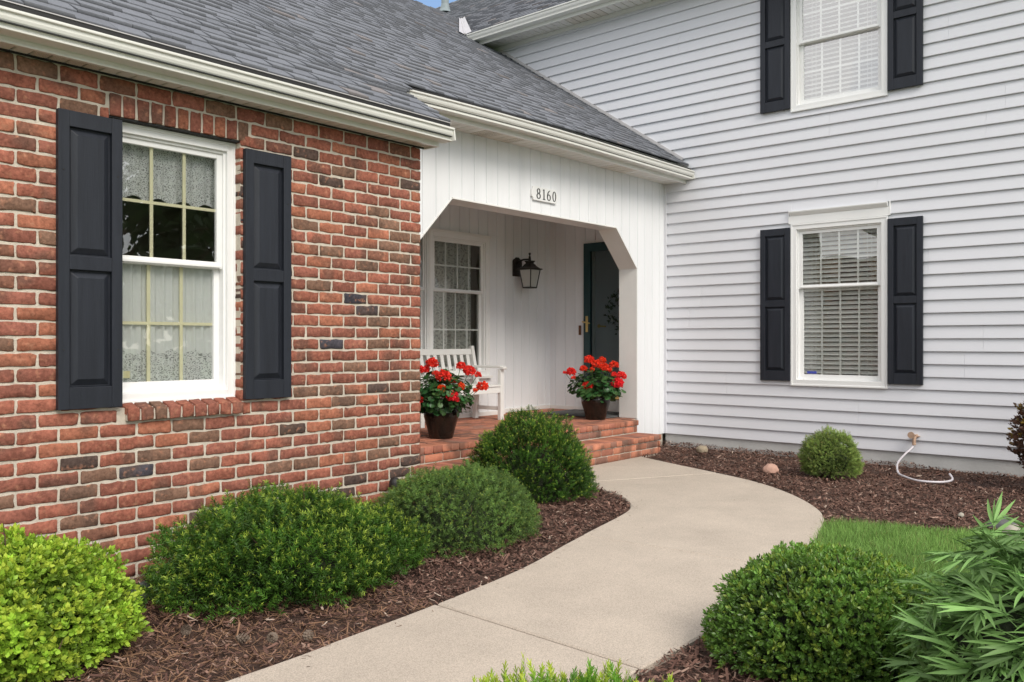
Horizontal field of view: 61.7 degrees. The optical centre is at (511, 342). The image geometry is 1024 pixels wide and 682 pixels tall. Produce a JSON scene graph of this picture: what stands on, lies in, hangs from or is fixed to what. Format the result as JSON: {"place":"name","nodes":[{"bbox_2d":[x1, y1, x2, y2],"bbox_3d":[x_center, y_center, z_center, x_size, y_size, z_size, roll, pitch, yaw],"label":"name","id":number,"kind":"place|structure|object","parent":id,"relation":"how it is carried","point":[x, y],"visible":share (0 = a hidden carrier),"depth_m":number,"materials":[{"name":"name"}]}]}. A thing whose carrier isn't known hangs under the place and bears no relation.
{"place":"outdoors","nodes":[
{"label":"outdoors","id":0,"kind":"place"},
{"bbox_2d":[414,0,455,7],"label":"sky","id":1,"kind":"structure","parent":0,"point":[433,3],"materials":[{"name":"blue"}]},
{"bbox_2d":[7,441,1023,681],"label":"mulch bed","id":2,"kind":"object","parent":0,"point":[257,667],"visible":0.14,"depth_m":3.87,"materials":[{"name":"brown wood"}]},
{"bbox_2d":[0,522,153,681],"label":"spirea shrub","id":3,"kind":"object","parent":2,"relation":"on","point":[64,608],"visible":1,"depth_m":2.93,"materials":[{"name":"green plant"}]},
{"bbox_2d":[131,580,164,601],"bbox_3d":[-1.583,1.085,3.776,0.093,0.089,0.206,0,0,41],"label":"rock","id":4,"kind":"object","parent":2,"relation":"on","point":[144,583],"visible":0.08,"depth_m":3.73,"materials":[{"name":"grey stone"}]},
{"bbox_2d":[181,624,191,635],"bbox_3d":[-1.264,1.116,3.324,0.047,0.043,0.045,0,0,-1],"label":"pine cone","id":5,"kind":"object","parent":2,"relation":"on","point":[184,631],"visible":1,"depth_m":3.32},
{"bbox_2d":[235,632,249,643],"bbox_3d":[-1.014,1.118,3.237,0.043,0.042,0.047,0,0,24],"label":"pine cone","id":6,"kind":"object","parent":2,"relation":"on","point":[238,637],"visible":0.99,"depth_m":3.23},
{"bbox_2d":[267,632,277,642],"bbox_3d":[-0.907,1.120,3.248,0.043,0.043,0.045,0,0,35],"label":"pine cone","id":7,"kind":"object","parent":2,"relation":"on","point":[270,638],"visible":0.98,"depth_m":3.24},
{"bbox_2d":[135,479,433,623],"bbox_3d":[-1.048,0.937,4.102,1.133,0.551,1.474,0,0,19],"label":"yew shrub","id":8,"kind":"object","parent":2,"relation":"on","point":[250,552],"visible":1,"depth_m":3.74,"materials":[{"name":"green plant"}]},
{"bbox_2d":[302,630,313,640],"bbox_3d":[-0.779,1.120,3.277,0.044,0.044,0.042,0,0,-5],"label":"pine cone","id":9,"kind":"object","parent":2,"relation":"on","point":[310,635],"visible":1,"depth_m":3.27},
{"bbox_2d":[389,477,398,486],"bbox_3d":[-0.721,1.004,5.271,0.068,0.351,0.068,0,0,41],"label":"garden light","id":10,"kind":"object","parent":2,"relation":"on","point":[392,481],"visible":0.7,"depth_m":5.25,"materials":[{"name":"black metal"}]},
{"bbox_2d":[371,458,543,558],"bbox_3d":[-0.341,0.950,4.986,1.060,0.573,1.247,0,0,41],"label":"yew shrub","id":11,"kind":"object","parent":2,"relation":"on","point":[454,507],"visible":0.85,"depth_m":4.75,"materials":[{"name":"green plant"}]},
{"bbox_2d":[464,405,598,505],"bbox_3d":[0.124,0.869,6.334,1.109,0.816,1.032,0,0,-22],"label":"yew shrub","id":12,"kind":"object","parent":2,"relation":"on","point":[539,470],"visible":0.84,"depth_m":6.10,"materials":[{"name":"green plant"}]},
{"bbox_2d":[472,652,700,681],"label":"yew shrub","id":13,"kind":"object","parent":2,"relation":"on","point":[590,677],"visible":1,"depth_m":2.11,"materials":[{"name":"green plant"}]},
{"bbox_2d":[696,445,707,452],"bbox_3d":[1.946,1.095,8.780,0.118,0.073,0.138,0,0,6],"label":"rock","id":14,"kind":"object","parent":2,"relation":"on","point":[701,448],"visible":0.94,"depth_m":8.73,"materials":[{"name":"beige stone"}]},
{"bbox_2d":[762,463,778,473],"bbox_3d":[2.233,1.091,7.410,0.135,0.085,0.104,0,0,-7],"label":"rock","id":15,"kind":"object","parent":2,"relation":"on","point":[770,468],"visible":0.94,"depth_m":7.37,"materials":[{"name":"stone"}]},
{"bbox_2d":[700,538,948,681],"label":"boxwood shrub","id":16,"kind":"object","parent":2,"relation":"on","point":[812,611],"visible":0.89,"depth_m":2.88,"materials":[{"name":"green plant"}]},
{"bbox_2d":[797,424,863,479],"bbox_3d":[2.687,0.915,7.254,0.552,0.448,0.563,0,0,41],"label":"globe spruce","id":17,"kind":"object","parent":2,"relation":"on","point":[828,452],"visible":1,"depth_m":7.13,"materials":[{"name":"green plant"}]},
{"bbox_2d":[878,491,1023,681],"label":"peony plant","id":18,"kind":"object","parent":2,"relation":"on","point":[971,638],"visible":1,"depth_m":2.26,"materials":[{"name":"green plant"}]},
{"bbox_2d":[987,517,1016,529],"bbox_3d":[2.978,1.100,5.217,0.170,0.089,0.097,0,0,-3],"label":"rock","id":19,"kind":"object","parent":2,"relation":"on","point":[1001,523],"visible":0.21,"depth_m":5.19,"materials":[{"name":"grey stone"}]},
{"bbox_2d":[1006,400,1023,477],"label":"barberry shrub","id":20,"kind":"object","parent":2,"relation":"on","point":[1019,431],"visible":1,"depth_m":6.58,"materials":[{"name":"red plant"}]},
{"bbox_2d":[226,457,823,681],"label":"path","id":21,"kind":"structure","parent":0,"point":[634,587],"depth_m":3.78,"materials":[{"name":"concrete"}]},
{"bbox_2d":[811,516,1013,598],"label":"grass","id":22,"kind":"structure","parent":0,"point":[903,544],"depth_m":4.85,"materials":[{"name":"green plant"}]},
{"label":"ground","id":23,"kind":"structure","parent":0,"visible":0},
{"bbox_2d":[0,0,1023,580],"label":"house","id":24,"kind":"structure","parent":23,"relation":"on","point":[702,168],"depth_m":7.46,"materials":[{"name":"brick"}]},
{"bbox_2d":[123,263,211,381],"bbox_3d":[-1.781,-0.085,4.388,0.033,0.630,0.660,0,0,41],"label":"cafe curtain","id":25,"kind":"object","parent":24,"relation":"hanging from","point":[164,295],"visible":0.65,"depth_m":4.41,"materials":[{"name":"fabric"}]},
{"bbox_2d":[123,143,213,207],"bbox_3d":[-1.781,-0.860,4.389,0.020,0.360,0.660,0,0,41],"label":"lace valance","id":26,"kind":"object","parent":24,"relation":"attached to","point":[167,173],"visible":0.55,"depth_m":4.41,"materials":[{"name":"white fabric"}]},
{"bbox_2d":[123,122,235,403],"bbox_3d":[-1.742,-0.379,4.351,0.099,1.362,0.706,0,0,41],"label":"window","id":27,"kind":"structure","parent":24,"relation":"in","point":[223,268],"depth_m":4.49,"materials":[{"name":"white plastic"}]},
{"bbox_2d":[419,230,428,364],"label":"wall","id":28,"kind":"structure","parent":24,"relation":"in","point":[424,242],"depth_m":8.86,"materials":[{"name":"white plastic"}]},
{"bbox_2d":[423,407,457,438],"bbox_3d":[-0.605,0.691,7.333,0.310,0.255,0.310,0,0,41],"label":"planter","id":29,"kind":"object","parent":24,"relation":"on","point":[440,427],"visible":0.66,"depth_m":7.23,"materials":[{"name":"plastic"}]},
{"bbox_2d":[419,357,488,416],"bbox_3d":[-0.588,0.382,7.320,0.628,0.508,0.598,0,0,41],"label":"geranium","id":30,"kind":"object","parent":29,"relation":"in","point":[449,393],"visible":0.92,"depth_m":7.22,"materials":[{"name":"red plant"}]},
{"bbox_2d":[419,241,470,366],"bbox_3d":[-0.728,-0.380,9.362,0.073,1.480,0.860,0,0,41],"label":"lace curtain","id":31,"kind":"object","parent":24,"relation":"hanging from","point":[452,252],"visible":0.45,"depth_m":9.42,"materials":[{"name":"white fabric"}]},
{"bbox_2d":[431,230,489,376],"bbox_3d":[-0.585,-0.392,9.253,0.099,1.548,0.932,0,0,41],"label":"window","id":32,"kind":"structure","parent":24,"relation":"in","point":[483,295],"depth_m":9.50,"materials":[{"name":"white plastic"}]},
{"bbox_2d":[419,346,506,427],"bbox_3d":[-0.639,0.431,8.742,0.521,0.781,1.207,0,0,41],"label":"garden bench","id":33,"kind":"object","parent":24,"relation":"on","point":[498,388],"visible":0.41,"depth_m":9.04,"materials":[{"name":"white wood"}]},
{"bbox_2d":[512,253,542,288],"bbox_3d":[0.169,-0.837,10.036,0.315,0.417,0.214,0,0,41],"label":"wall lantern","id":34,"kind":"object","parent":24,"relation":"attached to","point":[528,272],"depth_m":9.98,"materials":[{"name":"metal"}]},
{"bbox_2d":[530,186,557,203],"bbox_3d":[0.301,-1.362,7.945,0.024,0.128,0.390,0,0,41],"label":"house number","id":35,"kind":"object","parent":24,"relation":"attached to","point":[541,194],"visible":1,"depth_m":7.92,"materials":[{"name":"white plastic"}]},
{"bbox_2d":[539,409,618,417],"bbox_3d":[0.876,0.809,9.711,0.920,0.014,0.680,0,0,41],"label":"door mat","id":36,"kind":"object","parent":24,"relation":"on","point":[581,413],"depth_m":9.63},
{"bbox_2d":[581,396,610,419],"bbox_3d":[0.888,0.696,9.095,0.316,0.245,0.316,0,0,41],"label":"planter","id":37,"kind":"object","parent":24,"relation":"on","point":[595,408],"visible":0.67,"depth_m":8.98,"materials":[{"name":"plastic"}]},
{"bbox_2d":[563,355,626,402],"bbox_3d":[0.891,0.385,9.073,0.608,0.500,0.610,0,0,41],"label":"geranium","id":38,"kind":"object","parent":37,"relation":"in","point":[591,388],"visible":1,"depth_m":8.99,"materials":[{"name":"red plant"}]},
{"bbox_2d":[581,240,618,411],"bbox_3d":[1.240,-0.193,10.000,0.985,2.026,0.192,0,0,41],"label":"storm door","id":39,"kind":"structure","parent":24,"relation":"in","point":[600,272],"depth_m":10.13,"materials":[{"name":"green paint"}]},
{"bbox_2d":[808,231,849,373],"bbox_3d":[3.237,-0.375,8.746,0.440,1.550,0.028,0,0,41],"label":"drape","id":40,"kind":"object","parent":24,"relation":"hanging from","point":[822,282],"visible":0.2,"depth_m":8.80,"materials":[{"name":"grey fabric"}]},
{"bbox_2d":[791,216,887,388],"bbox_3d":[3.189,-0.373,8.366,0.935,1.622,0.099,0,0,41],"label":"window","id":41,"kind":"structure","parent":24,"relation":"in","point":[798,378],"depth_m":8.38,"materials":[{"name":"white plastic"}]},
{"bbox_2d":[791,0,887,112],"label":"window","id":42,"kind":"structure","parent":24,"relation":"in","point":[798,103],"depth_m":8.40,"materials":[{"name":"white plastic"}]},
{"bbox_2d":[803,229,877,375],"bbox_3d":[3.250,-0.375,8.439,0.860,1.590,0.060,0,0,41],"label":"window blind","id":43,"kind":"object","parent":24,"relation":"attached to","point":[867,341],"depth_m":8.44,"materials":[{"name":"white plastic"}]},
{"bbox_2d":[803,0,877,99],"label":"window blind","id":44,"kind":"object","parent":24,"relation":"attached to","point":[853,71],"depth_m":8.45,"materials":[{"name":"white plastic"}]},
{"bbox_2d":[860,228,877,299],"bbox_3d":[3.605,-0.375,8.430,0.390,1.550,0.028,0,0,41],"label":"drape","id":45,"kind":"object","parent":24,"relation":"hanging from","point":[871,252],"visible":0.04,"depth_m":8.47,"materials":[{"name":"grey fabric"}]},
{"bbox_2d":[907,432,919,444],"bbox_3d":[3.687,0.880,7.854,0.124,0.120,0.068,0,0,-33],"label":"wall tap","id":46,"kind":"object","parent":24,"relation":"attached to","point":[912,435],"depth_m":7.82,"materials":[{"name":"gold metal"}]},
{"bbox_2d":[896,445,953,482],"bbox_3d":[3.421,1.020,7.314,0.363,0.188,1.116,0,0,8],"label":"garden hose","id":47,"kind":"object","parent":46,"relation":"hanging from","point":[917,480],"visible":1,"depth_m":6.91,"materials":[{"name":"white rubber"}]},
{"label":"lawn","id":48,"kind":"structure","parent":0,"visible":0},
{"bbox_2d":[1000,524,1023,540],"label":"rock","id":49,"kind":"object","parent":48,"relation":"on","point":[1011,527],"visible":0.16,"depth_m":4.88,"materials":[{"name":"beige stone"}]}
]}

